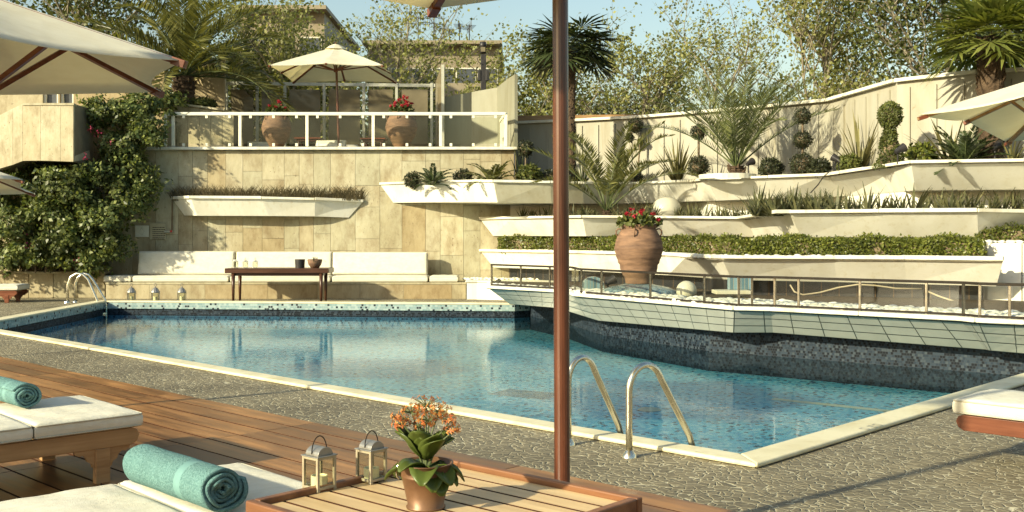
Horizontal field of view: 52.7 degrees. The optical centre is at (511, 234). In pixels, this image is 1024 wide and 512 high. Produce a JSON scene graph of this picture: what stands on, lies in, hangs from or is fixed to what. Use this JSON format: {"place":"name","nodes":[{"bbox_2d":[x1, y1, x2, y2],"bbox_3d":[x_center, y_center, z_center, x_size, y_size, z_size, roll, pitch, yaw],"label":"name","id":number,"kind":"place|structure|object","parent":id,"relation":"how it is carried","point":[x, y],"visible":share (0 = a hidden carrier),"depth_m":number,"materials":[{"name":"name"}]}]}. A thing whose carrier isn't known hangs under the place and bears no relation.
{"place":"outdoors","nodes":[
{"label":"outdoors","id":0,"kind":"place"},
{"bbox_2d":[0,302,529,328],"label":"overflow band","id":1,"kind":"object","parent":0,"point":[134,305],"visible":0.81,"depth_m":22.76,"materials":[{"name":"tile"}]},
{"bbox_2d":[2,308,529,332],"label":"pool side","id":2,"kind":"structure","parent":0,"point":[278,313],"depth_m":22.81,"materials":[{"name":"tile"}]},
{"bbox_2d":[26,315,529,338],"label":"pool side","id":3,"kind":"structure","parent":0,"point":[277,322],"depth_m":22.84,"materials":[{"name":"tile"}]},
{"bbox_2d":[234,5,360,135],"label":"apartment block","id":4,"kind":"structure","parent":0,"point":[324,18],"depth_m":58.30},
{"bbox_2d":[363,40,503,146],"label":"apartment block","id":5,"kind":"structure","parent":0,"point":[454,86],"depth_m":66.23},
{"bbox_2d":[436,65,443,146],"bbox_3d":[-2.008,-3.413,28.877,0.096,2.521,1.488,0,0,-10],"label":"panel","id":6,"kind":"object","parent":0,"point":[440,93],"visible":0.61,"depth_m":28.60,"materials":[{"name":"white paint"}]},
{"bbox_2d":[60,327,951,453],"bbox_3d":[-1.659,2.090,17.409,19.107,0.001,10.554,0,0,44],"label":"pool basin","id":7,"kind":"object","parent":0,"point":[722,411],"visible":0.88,"depth_m":15.02,"materials":[{"name":"tile"}]},
{"bbox_2d":[490,389,553,398],"bbox_3d":[0.184,2.086,13.538,0.851,0.001,0.550,0,0,31],"label":"pool floor mark","id":8,"kind":"object","parent":7,"relation":"on","point":[526,394],"visible":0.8,"depth_m":13.57,"materials":[{"name":"grey tile"}]},
{"bbox_2d":[772,398,891,411],"bbox_3d":[3.961,2.086,12.629,1.646,0.001,0.150,0,0,39],"label":"pool lane line","id":9,"kind":"object","parent":7,"relation":"on","point":[856,407],"visible":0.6,"depth_m":12.69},
{"bbox_2d":[6,0,1006,143],"label":"sky","id":10,"kind":"structure","parent":0,"point":[529,11],"materials":[{"name":"blue"}]},
{"bbox_2d":[0,298,1023,511],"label":"pool deck","id":11,"kind":"structure","parent":0,"point":[940,461],"depth_m":7.19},
{"bbox_2d":[0,283,29,302],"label":"sun lounger","id":12,"kind":"object","parent":11,"relation":"on","point":[17,291],"visible":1,"depth_m":23.19,"materials":[{"name":"white wood"}]},
{"bbox_2d":[0,271,112,297],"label":"planter wall","id":13,"kind":"structure","parent":11,"relation":"on","point":[43,284],"depth_m":24.97,"materials":[{"name":"stone"}]},
{"bbox_2d":[64,272,107,324],"bbox_3d":[-9.594,1.579,23.260,0.935,1.474,0.280,0,0,0],"label":"pool ladder","id":14,"kind":"object","parent":11,"relation":"on","point":[75,300],"visible":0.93,"depth_m":23.29,"materials":[{"name":"metal"}]},
{"bbox_2d":[23,147,516,284],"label":"travertine wall","id":15,"kind":"structure","parent":11,"relation":"on","point":[451,238],"depth_m":25.57,"materials":[{"name":"beige stone"}]},
{"bbox_2d":[0,103,112,173],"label":"concrete balcony","id":16,"kind":"structure","parent":15,"relation":"attached to","point":[41,133],"depth_m":23.97,"materials":[{"name":"stone"}]},
{"bbox_2d":[0,87,188,279],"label":"creeper","id":17,"kind":"object","parent":15,"relation":"attached to","point":[63,188],"visible":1,"depth_m":24.41,"materials":[{"name":"green plant"}]},
{"bbox_2d":[150,223,165,238],"bbox_3d":[-8.752,-0.084,25.538,0.401,0.401,0.024,0,0,0],"label":"pool notice","id":18,"kind":"object","parent":15,"relation":"attached to","point":[157,230],"visible":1,"depth_m":25.53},
{"bbox_2d":[171,196,362,217],"bbox_3d":[-6.043,-0.683,25.440,4.750,0.522,1.060,0,0,0],"label":"hanging planter","id":19,"kind":"object","parent":15,"relation":"attached to","point":[249,206],"visible":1,"depth_m":25.16,"materials":[{"name":"white paint"}]},
{"bbox_2d":[163,183,371,200],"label":"dry grass","id":20,"kind":"structure","parent":19,"relation":"in","point":[344,194],"depth_m":25.30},
{"bbox_2d":[164,112,507,146],"bbox_3d":[-4.348,-2.600,26.293,8.477,0.844,1.655,0,0,0],"label":"glass balustrade","id":21,"kind":"object","parent":15,"relation":"on","point":[503,120],"visible":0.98,"depth_m":25.47,"materials":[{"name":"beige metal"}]},
{"bbox_2d":[225,267,333,300],"bbox_3d":[-5.322,1.146,23.720,2.352,0.768,0.720,0,0,0],"label":"long table","id":22,"kind":"object","parent":11,"relation":"on","point":[240,272],"visible":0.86,"depth_m":23.39,"materials":[{"name":"brown wood"}]},
{"bbox_2d":[105,281,466,298],"bbox_3d":[-5.382,1.338,25.080,8.579,0.404,1.000,0,0,0],"label":"stone bench","id":23,"kind":"object","parent":11,"relation":"on","point":[313,292],"visible":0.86,"depth_m":24.59,"materials":[{"name":"stone"}]},
{"bbox_2d":[133,275,230,281],"bbox_3d":[-7.906,1.053,25.000,2.290,0.162,0.747,0,0,0],"label":"seat cushion","id":24,"kind":"object","parent":23,"relation":"on","point":[182,278],"visible":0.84,"depth_m":24.63,"materials":[{"name":"fabric"}]},
{"bbox_2d":[138,251,235,274],"bbox_3d":[-7.922,0.693,25.190,2.342,0.577,0.222,0,-8,0],"label":"back cushion","id":25,"kind":"object","parent":24,"relation":"on","point":[184,262],"visible":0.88,"depth_m":25.09,"materials":[{"name":"fabric"}]},
{"bbox_2d":[230,275,334,281],"bbox_3d":[-5.529,1.053,25.000,2.392,0.162,0.747,0,0,0],"label":"seat cushion","id":26,"kind":"object","parent":23,"relation":"on","point":[280,279],"visible":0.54,"depth_m":24.63,"materials":[{"name":"fabric"}]},
{"bbox_2d":[236,251,332,274],"bbox_3d":[-5.548,0.699,25.190,2.332,0.567,0.222,0,-8,0],"label":"back cushion","id":27,"kind":"object","parent":26,"relation":"on","point":[275,258],"visible":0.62,"depth_m":25.11,"materials":[{"name":"fabric"}]},
{"bbox_2d":[332,275,429,281],"bbox_3d":[-3.151,1.053,25.000,2.290,0.162,0.747,0,0,0],"label":"seat cushion","id":28,"kind":"object","parent":23,"relation":"on","point":[380,278],"visible":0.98,"depth_m":24.63,"materials":[{"name":"fabric"}]},
{"bbox_2d":[332,252,427,274],"bbox_3d":[-3.209,0.704,25.190,2.311,0.556,0.222,0,-8,0],"label":"back cushion","id":29,"kind":"object","parent":28,"relation":"on","point":[379,263],"visible":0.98,"depth_m":25.09,"materials":[{"name":"fabric"}]},
{"bbox_2d":[0,300,1023,467],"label":"pool coping","id":30,"kind":"object","parent":11,"relation":"on","point":[769,454],"visible":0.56,"depth_m":8.77,"materials":[{"name":"stone"}]},
{"bbox_2d":[465,279,569,299],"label":"white planter block","id":31,"kind":"structure","parent":11,"relation":"on","point":[476,289],"depth_m":24.42,"materials":[{"name":"paint"}]},
{"bbox_2d":[570,355,694,458],"bbox_3d":[0.838,1.566,7.454,0.636,1.368,0.784,0,0,-43],"label":"pool ladder","id":32,"kind":"object","parent":11,"relation":"on","point":[628,453],"visible":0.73,"depth_m":7.28,"materials":[{"name":"metal"}]},
{"bbox_2d":[485,279,1023,353],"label":"tiled planter","id":33,"kind":"object","parent":11,"relation":"on","point":[992,334],"visible":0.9,"depth_m":14.75,"materials":[{"name":"tile"}]},
{"bbox_2d":[603,283,676,294],"bbox_3d":[2.232,0.983,18.200,1.400,0.253,1.400,0,0,0],"label":"mosaic dish","id":34,"kind":"object","parent":33,"relation":"on","point":[636,288],"visible":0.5,"depth_m":17.80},
{"bbox_2d":[614,225,662,283],"bbox_3d":[2.232,0.342,18.200,0.860,1.029,0.860,0,0,-44],"label":"terracotta jar","id":35,"kind":"object","parent":34,"relation":"on","point":[637,248],"visible":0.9,"depth_m":17.90,"materials":[{"name":"ceramic"}]},
{"bbox_2d":[616,207,663,228],"bbox_3d":[2.216,-0.287,18.206,0.814,0.400,0.837,0,0,-36],"label":"geranium","id":36,"kind":"object","parent":35,"relation":"on","point":[642,217],"visible":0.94,"depth_m":18.06,"materials":[{"name":"red plant"}]},
{"bbox_2d":[479,249,1003,299],"bbox_3d":[2.734,0.736,21.302,3.543,0.788,14.173,0,0,-43],"label":"planter","id":37,"kind":"object","parent":33,"relation":"on","point":[952,268],"visible":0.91,"depth_m":17.87,"materials":[{"name":"white paint"}]},
{"bbox_2d":[497,233,726,254],"bbox_3d":[2.126,0.211,23.137,0.976,0.587,7.122,0,0,-44],"label":"hedge","id":38,"kind":"object","parent":37,"relation":"on","point":[706,244],"visible":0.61,"depth_m":23.06,"materials":[{"name":"green plant"}]},
{"bbox_2d":[479,208,1023,242],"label":"planter","id":39,"kind":"object","parent":37,"relation":"on","point":[913,222],"visible":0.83,"depth_m":18.51,"materials":[{"name":"white paint"}]},
{"bbox_2d":[521,121,698,214],"bbox_3d":[1.905,-1.449,23.630,3.889,2.257,4.247,0,0,-35],"label":"feather palm","id":40,"kind":"object","parent":39,"relation":"in","point":[620,175],"visible":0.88,"depth_m":23.12,"materials":[{"name":"green plant"}]},
{"bbox_2d":[652,196,681,215],"bbox_3d":[3.512,-0.513,23.500,0.679,0.739,0.679,0,0,0],"label":"globe lamp","id":41,"kind":"object","parent":39,"relation":"on","point":[668,204],"visible":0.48,"depth_m":23.23,"materials":[{"name":"white glass"}]},
{"bbox_2d":[379,158,1023,215],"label":"planter","id":42,"kind":"object","parent":39,"relation":"on","point":[969,177],"visible":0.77,"depth_m":22.33,"materials":[{"name":"white paint"}]},
{"bbox_2d":[409,163,452,190],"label":"sago palm","id":43,"kind":"object","parent":42,"relation":"on","point":[430,178],"visible":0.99,"depth_m":24.61,"materials":[{"name":"green plant"}]},
{"bbox_2d":[464,160,520,187],"bbox_3d":[-0.474,-1.401,24.173,1.371,0.704,1.473,0,0,0],"label":"sago palm","id":44,"kind":"object","parent":42,"relation":"on","point":[494,173],"visible":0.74,"depth_m":24.00,"materials":[{"name":"green plant"}]},
{"bbox_2d":[515,161,543,179],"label":"clipped bush","id":45,"kind":"object","parent":42,"relation":"in","point":[527,172],"visible":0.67,"depth_m":24.02,"materials":[{"name":"green plant"}]},
{"bbox_2d":[514,13,623,170],"bbox_3d":[1.414,-3.199,25.584,2.807,4.258,2.757,0,0,0],"label":"fan palm","id":46,"kind":"object","parent":42,"relation":"in","point":[578,54],"visible":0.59,"depth_m":25.43,"materials":[{"name":"green plant"}]},
{"bbox_2d":[625,117,643,166],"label":"topiary","id":47,"kind":"object","parent":42,"relation":"on","point":[636,127],"visible":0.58,"depth_m":25.92,"materials":[{"name":"green plant"}]},
{"bbox_2d":[656,138,697,179],"bbox_3d":[3.910,-1.728,24.382,1.172,1.116,1.483,0,0,21],"label":"sword plant","id":48,"kind":"object","parent":42,"relation":"on","point":[676,165],"visible":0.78,"depth_m":24.23,"materials":[{"name":"green plant"}]},
{"bbox_2d":[687,123,710,177],"bbox_3d":[4.340,-1.875,24.018,0.581,1.469,0.571,0,0,0],"label":"topiary","id":49,"kind":"object","parent":42,"relation":"on","point":[698,164],"visible":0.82,"depth_m":23.88,"materials":[{"name":"green plant"}]},
{"bbox_2d":[699,173,756,179],"bbox_3d":[4.712,-1.265,22.600,1.240,0.110,1.240,0,0,0],"label":"planter ring","id":50,"kind":"object","parent":42,"relation":"on","point":[726,175],"visible":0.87,"depth_m":22.06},
{"bbox_2d":[641,52,840,172],"bbox_3d":[4.728,-2.727,22.954,3.778,2.901,4.605,0,0,-45],"label":"feather palm","id":51,"kind":"object","parent":42,"relation":"in","point":[739,136],"visible":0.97,"depth_m":22.47,"materials":[{"name":"green plant"}]},
{"bbox_2d":[516,67,1023,181],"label":"wall","id":52,"kind":"structure","parent":42,"relation":"on","point":[909,96],"depth_m":23.42,"materials":[{"name":"paint"}]},
{"bbox_2d":[757,156,785,175],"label":"clipped bush","id":53,"kind":"object","parent":42,"relation":"in","point":[771,166],"visible":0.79,"depth_m":22.15,"materials":[{"name":"green plant"}]},
{"bbox_2d":[788,106,813,173],"bbox_3d":[6.189,-1.960,22.002,0.610,1.588,0.596,0,0,0],"label":"topiary","id":54,"kind":"object","parent":42,"relation":"on","point":[798,164],"visible":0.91,"depth_m":21.89,"materials":[{"name":"green plant"}]},
{"bbox_2d":[806,156,833,177],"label":"clipped bush","id":55,"kind":"object","parent":42,"relation":"in","point":[820,165],"visible":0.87,"depth_m":21.56,"materials":[{"name":"green plant"}]},
{"bbox_2d":[836,152,862,170],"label":"clipped bush","id":56,"kind":"object","parent":42,"relation":"in","point":[847,162],"visible":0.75,"depth_m":20.75,"materials":[{"name":"green plant"}]},
{"bbox_2d":[821,113,877,166],"bbox_3d":[7.169,-1.884,21.060,1.936,1.308,1.896,0,0,0],"label":"sword plant","id":57,"kind":"object","parent":42,"relation":"on","point":[865,152],"visible":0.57,"depth_m":21.03,"materials":[{"name":"green plant"}]},
{"bbox_2d":[872,100,904,169],"bbox_3d":[6.925,-1.827,18.986,0.616,1.311,0.622,0,0,0],"label":"spiral topiary","id":58,"kind":"object","parent":42,"relation":"on","point":[890,117],"visible":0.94,"depth_m":18.88,"materials":[{"name":"green plant"}]},
{"bbox_2d":[902,141,938,160],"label":"clipped bush","id":59,"kind":"object","parent":42,"relation":"in","point":[916,152],"visible":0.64,"depth_m":18.45,"materials":[{"name":"green plant"}]},
{"bbox_2d":[920,125,1014,174],"bbox_3d":[7.980,-1.490,18.033,1.499,0.917,1.516,0,0,-34],"label":"sago palm","id":60,"kind":"object","parent":42,"relation":"on","point":[968,147],"visible":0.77,"depth_m":17.91,"materials":[{"name":"green plant"}]},
{"bbox_2d":[913,0,1023,158],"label":"fan palm","id":61,"kind":"object","parent":42,"relation":"in","point":[993,52],"visible":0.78,"depth_m":18.34,"materials":[{"name":"green plant"}]},
{"bbox_2d":[715,231,987,255],"bbox_3d":[5.862,0.202,18.312,4.644,0.563,1.208,0,0,21],"label":"hedge","id":62,"kind":"object","parent":37,"relation":"on","point":[797,243],"visible":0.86,"depth_m":17.90,"materials":[{"name":"green plant"}]},
{"bbox_2d":[491,264,1023,318],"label":"railing","id":63,"kind":"object","parent":33,"relation":"on","point":[926,282],"visible":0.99,"depth_m":14.39,"materials":[{"name":"metal"}]},
{"bbox_2d":[569,287,1023,318],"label":"white pebbles","id":64,"kind":"object","parent":33,"relation":"on","point":[782,301],"visible":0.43,"depth_m":14.74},
{"bbox_2d":[676,281,696,296],"bbox_3d":[2.854,0.951,16.900,0.335,0.395,0.335,0,0,0],"label":"globe lamp","id":65,"kind":"object","parent":64,"relation":"on","point":[687,288],"visible":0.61,"depth_m":16.78,"materials":[{"name":"white glass"}]},
{"bbox_2d":[983,243,1023,300],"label":"white wall block","id":66,"kind":"structure","parent":33,"relation":"on","point":[1012,269],"depth_m":17.06,"materials":[{"name":"paint"}]},
{"bbox_2d":[974,221,1023,240],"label":"hedge","id":67,"kind":"object","parent":66,"relation":"on","point":[1007,233],"visible":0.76,"depth_m":17.59,"materials":[{"name":"green plant"}]},
{"bbox_2d":[917,82,1023,146],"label":"garden umbrella","id":68,"kind":"object","parent":11,"relation":"on","point":[999,113],"visible":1,"depth_m":8.44,"materials":[{"name":"fabric"}]},
{"bbox_2d":[952,389,1023,438],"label":"sun lounger","id":69,"kind":"object","parent":11,"relation":"on","point":[996,411],"visible":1,"depth_m":6.86,"materials":[{"name":"white wood"}]},
{"bbox_2d":[712,278,750,298],"bbox_3d":[3.550,0.870,16.600,0.615,0.402,0.400,0,0,0],"label":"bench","id":70,"kind":"object","parent":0,"point":[732,285],"visible":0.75,"depth_m":16.65,"materials":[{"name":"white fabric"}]},
{"bbox_2d":[530,306,1023,392],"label":"pool side","id":71,"kind":"structure","parent":0,"point":[943,369],"depth_m":14.94,"materials":[{"name":"tile"}]},
{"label":"terrace floor","id":72,"kind":"structure","parent":0,"visible":0},
{"bbox_2d":[67,0,301,128],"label":"date palm","id":73,"kind":"object","parent":72,"relation":"on","point":[189,39],"visible":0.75,"depth_m":27.29,"materials":[{"name":"green plant"}]},
{"bbox_2d":[168,104,240,146],"bbox_3d":[-8.183,-2.793,27.750,1.827,1.281,1.700,0,0,0],"label":"concrete planter","id":74,"kind":"object","parent":72,"relation":"on","point":[201,131],"visible":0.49,"depth_m":26.97,"materials":[{"name":"concrete"}]},
{"bbox_2d":[186,96,217,107],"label":"clipped bush","id":75,"kind":"object","parent":74,"relation":"in","point":[205,101],"visible":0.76,"depth_m":27.20,"materials":[{"name":"green plant"}]},
{"bbox_2d":[192,59,225,108],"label":"ochre wall","id":76,"kind":"structure","parent":72,"relation":"on","point":[212,88],"depth_m":29.00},
{"bbox_2d":[261,116,291,146],"bbox_3d":[-6.005,-2.621,26.350,0.756,0.937,0.756,0,0,-21],"label":"terracotta jar","id":77,"kind":"object","parent":72,"relation":"on","point":[276,130],"visible":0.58,"depth_m":26.09,"materials":[{"name":"ceramic"}]},
{"bbox_2d":[226,82,434,146],"bbox_3d":[-5.301,-3.297,29.991,6.145,2.289,0.091,0,0,0],"label":"wind screen","id":78,"kind":"object","parent":72,"relation":"on","point":[309,101],"visible":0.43,"depth_m":30.02,"materials":[{"name":"clear glass"}]},
{"bbox_2d":[268,43,396,145],"bbox_3d":[-4.689,-3.634,27.500,2.950,2.964,2.950,0,0,0],"label":"garden umbrella","id":79,"kind":"object","parent":72,"relation":"on","point":[336,62],"visible":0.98,"depth_m":27.49,"materials":[{"name":"fabric"}]},
{"bbox_2d":[385,111,417,146],"bbox_3d":[-2.818,-2.632,26.350,0.822,0.959,0.822,0,0,38],"label":"terracotta jar","id":80,"kind":"object","parent":72,"relation":"on","point":[401,131],"visible":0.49,"depth_m":26.06,"materials":[{"name":"ceramic"}]},
{"bbox_2d":[388,95,414,111],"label":"geranium","id":81,"kind":"object","parent":80,"relation":"on","point":[404,106],"visible":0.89,"depth_m":26.19,"materials":[{"name":"red plant"}]},
{"bbox_2d":[445,74,517,148],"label":"white screen wall","id":82,"kind":"structure","parent":72,"relation":"on","point":[468,131],"depth_m":28.51,"materials":[{"name":"paint"}]},
{"bbox_2d":[477,42,488,89],"bbox_3d":[-0.824,-3.811,29.294,0.349,3.316,0.212,0,0,0],"label":"floodlight mast","id":83,"kind":"object","parent":72,"relation":"on","point":[483,75],"visible":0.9,"depth_m":29.23,"materials":[{"name":"black metal"}]},
{"bbox_2d":[518,114,639,120],"bbox_3d":[1.763,-2.567,28.218,3.467,1.401,0.095,0,0,7],"label":"coping","id":84,"kind":"object","parent":72,"relation":"on","point":[534,117],"visible":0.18,"depth_m":28.26,"materials":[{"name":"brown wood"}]},
{"label":"ground","id":85,"kind":"structure","parent":0,"visible":0},
{"bbox_2d":[0,71,167,148],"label":"hotel building","id":86,"kind":"structure","parent":85,"relation":"on","point":[8,102],"depth_m":26.60,"materials":[{"name":"stone"}]},
{"bbox_2d":[7,0,229,91],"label":"broadleaf tree","id":87,"kind":"object","parent":85,"relation":"on","point":[71,9],"visible":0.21,"depth_m":33.64,"materials":[{"name":"green plant"}]},
{"bbox_2d":[139,3,330,145],"bbox_3d":[-9.907,-4.246,38.757,7.633,11.619,8.816,0,0,32],"label":"broadleaf tree","id":88,"kind":"object","parent":85,"relation":"on","point":[241,88],"visible":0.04,"depth_m":37.86,"materials":[{"name":"green plant"}]},
{"bbox_2d":[200,2,367,141],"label":"poplar tree","id":89,"kind":"object","parent":85,"relation":"on","point":[320,46],"visible":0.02,"depth_m":40.42,"materials":[{"name":"green plant"}]},
{"bbox_2d":[200,0,399,146],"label":"poplar tree","id":90,"kind":"object","parent":85,"relation":"on","point":[275,53],"visible":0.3,"depth_m":36.30,"materials":[{"name":"green plant"}]},
{"bbox_2d":[328,52,458,146],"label":"poplar tree","id":91,"kind":"object","parent":85,"relation":"on","point":[434,118],"visible":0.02,"depth_m":40.98,"materials":[{"name":"green plant"}]},
{"bbox_2d":[307,0,509,146],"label":"poplar tree","id":92,"kind":"object","parent":85,"relation":"on","point":[437,47],"visible":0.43,"depth_m":39.14,"materials":[{"name":"green plant"}]},
{"bbox_2d":[437,23,582,140],"bbox_3d":[-0.485,-3.158,38.605,6.468,9.406,5.796,0,0,0],"label":"poplar tree","id":93,"kind":"object","parent":85,"relation":"on","point":[468,89],"visible":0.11,"depth_m":38.56,"materials":[{"name":"green plant"}]},
{"bbox_2d":[475,0,678,115],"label":"poplar tree","id":94,"kind":"object","parent":85,"relation":"on","point":[546,94],"visible":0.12,"depth_m":38.51,"materials":[{"name":"green plant"}]},
{"bbox_2d":[516,15,776,114],"bbox_3d":[5.280,-3.301,38.769,10.274,9.739,8.057,0,0,0],"label":"poplar tree","id":95,"kind":"object","parent":85,"relation":"on","point":[646,102],"visible":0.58,"depth_m":38.41,"materials":[{"name":"green plant"}]},
{"bbox_2d":[611,0,832,112],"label":"poplar tree","id":96,"kind":"object","parent":85,"relation":"on","point":[717,46],"visible":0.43,"depth_m":41.97,"materials":[{"name":"green plant"}]},
{"bbox_2d":[724,0,934,100],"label":"poplar tree","id":97,"kind":"object","parent":85,"relation":"on","point":[824,53],"visible":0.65,"depth_m":35.32,"materials":[{"name":"green plant"}]},
{"bbox_2d":[797,0,1023,93],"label":"broadleaf tree","id":98,"kind":"object","parent":85,"relation":"on","point":[901,52],"visible":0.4,"depth_m":32.20,"materials":[{"name":"green plant"}]},
{"label":"deck underlay","id":99,"kind":"structure","parent":0,"visible":0},
{"bbox_2d":[0,357,737,511],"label":"wooden deck","id":100,"kind":"structure","parent":99,"relation":"on","point":[213,432],"depth_m":7.48,"materials":[{"name":"brown wood"}]},
{"bbox_2d":[0,172,35,196],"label":"garden umbrella","id":101,"kind":"object","parent":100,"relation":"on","point":[9,184],"visible":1,"depth_m":13.32,"materials":[{"name":"fabric"}]},
{"bbox_2d":[0,395,142,483],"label":"sun lounger","id":102,"kind":"object","parent":100,"relation":"on","point":[99,436],"visible":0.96,"depth_m":6.27,"materials":[{"name":"white wood"}]},
{"bbox_2d":[0,376,41,407],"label":"rolled towel","id":103,"kind":"object","parent":102,"relation":"on","point":[20,393],"visible":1,"depth_m":6.51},
{"bbox_2d":[0,0,187,97],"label":"garden umbrella","id":104,"kind":"object","parent":100,"relation":"on","point":[41,53],"visible":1,"depth_m":8.81,"materials":[{"name":"fabric"}]},
{"bbox_2d":[0,463,306,511],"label":"sun lounger","id":105,"kind":"object","parent":100,"relation":"on","point":[127,496],"visible":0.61,"depth_m":4.31,"materials":[{"name":"white wood"}]},
{"bbox_2d":[123,444,248,511],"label":"rolled towel","id":106,"kind":"object","parent":105,"relation":"on","point":[209,486],"visible":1,"depth_m":4.14,"materials":[{"name":"fabric"}]},
{"bbox_2d":[246,457,641,511],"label":"slatted table","id":107,"kind":"object","parent":100,"relation":"on","point":[484,488],"visible":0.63,"depth_m":3.74,"materials":[{"name":"red wood"}]},
{"bbox_2d":[301,435,337,492],"bbox_3d":[-0.720,0.851,3.863,0.098,0.201,0.098,0,0,40],"label":"candle lantern","id":108,"kind":"object","parent":107,"relation":"on","point":[318,454],"visible":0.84,"depth_m":3.85,"materials":[{"name":"metal"}]},
{"bbox_2d":[354,430,388,484],"bbox_3d":[-0.542,0.853,3.989,0.094,0.196,0.094,0,0,40],"label":"candle lantern","id":109,"kind":"object","parent":107,"relation":"on","point":[371,448],"visible":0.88,"depth_m":3.97,"materials":[{"name":"metal"}]},
{"bbox_2d":[395,456,452,511],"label":"flower pot","id":110,"kind":"object","parent":107,"relation":"on","point":[421,498],"visible":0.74,"depth_m":3.54,"materials":[{"name":"orange ceramic"}]},
{"bbox_2d":[384,395,464,496],"bbox_3d":[-0.303,0.724,3.605,0.262,0.331,0.247,0,0,36],"label":"kalanchoe","id":111,"kind":"object","parent":110,"relation":"in","point":[424,445],"visible":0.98,"depth_m":3.58,"materials":[{"name":"green plant"}]},
{"bbox_2d":[384,0,569,481],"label":"garden umbrella","id":112,"kind":"object","parent":100,"relation":"on","point":[561,246],"visible":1,"depth_m":4.87,"materials":[{"name":"fabric"}]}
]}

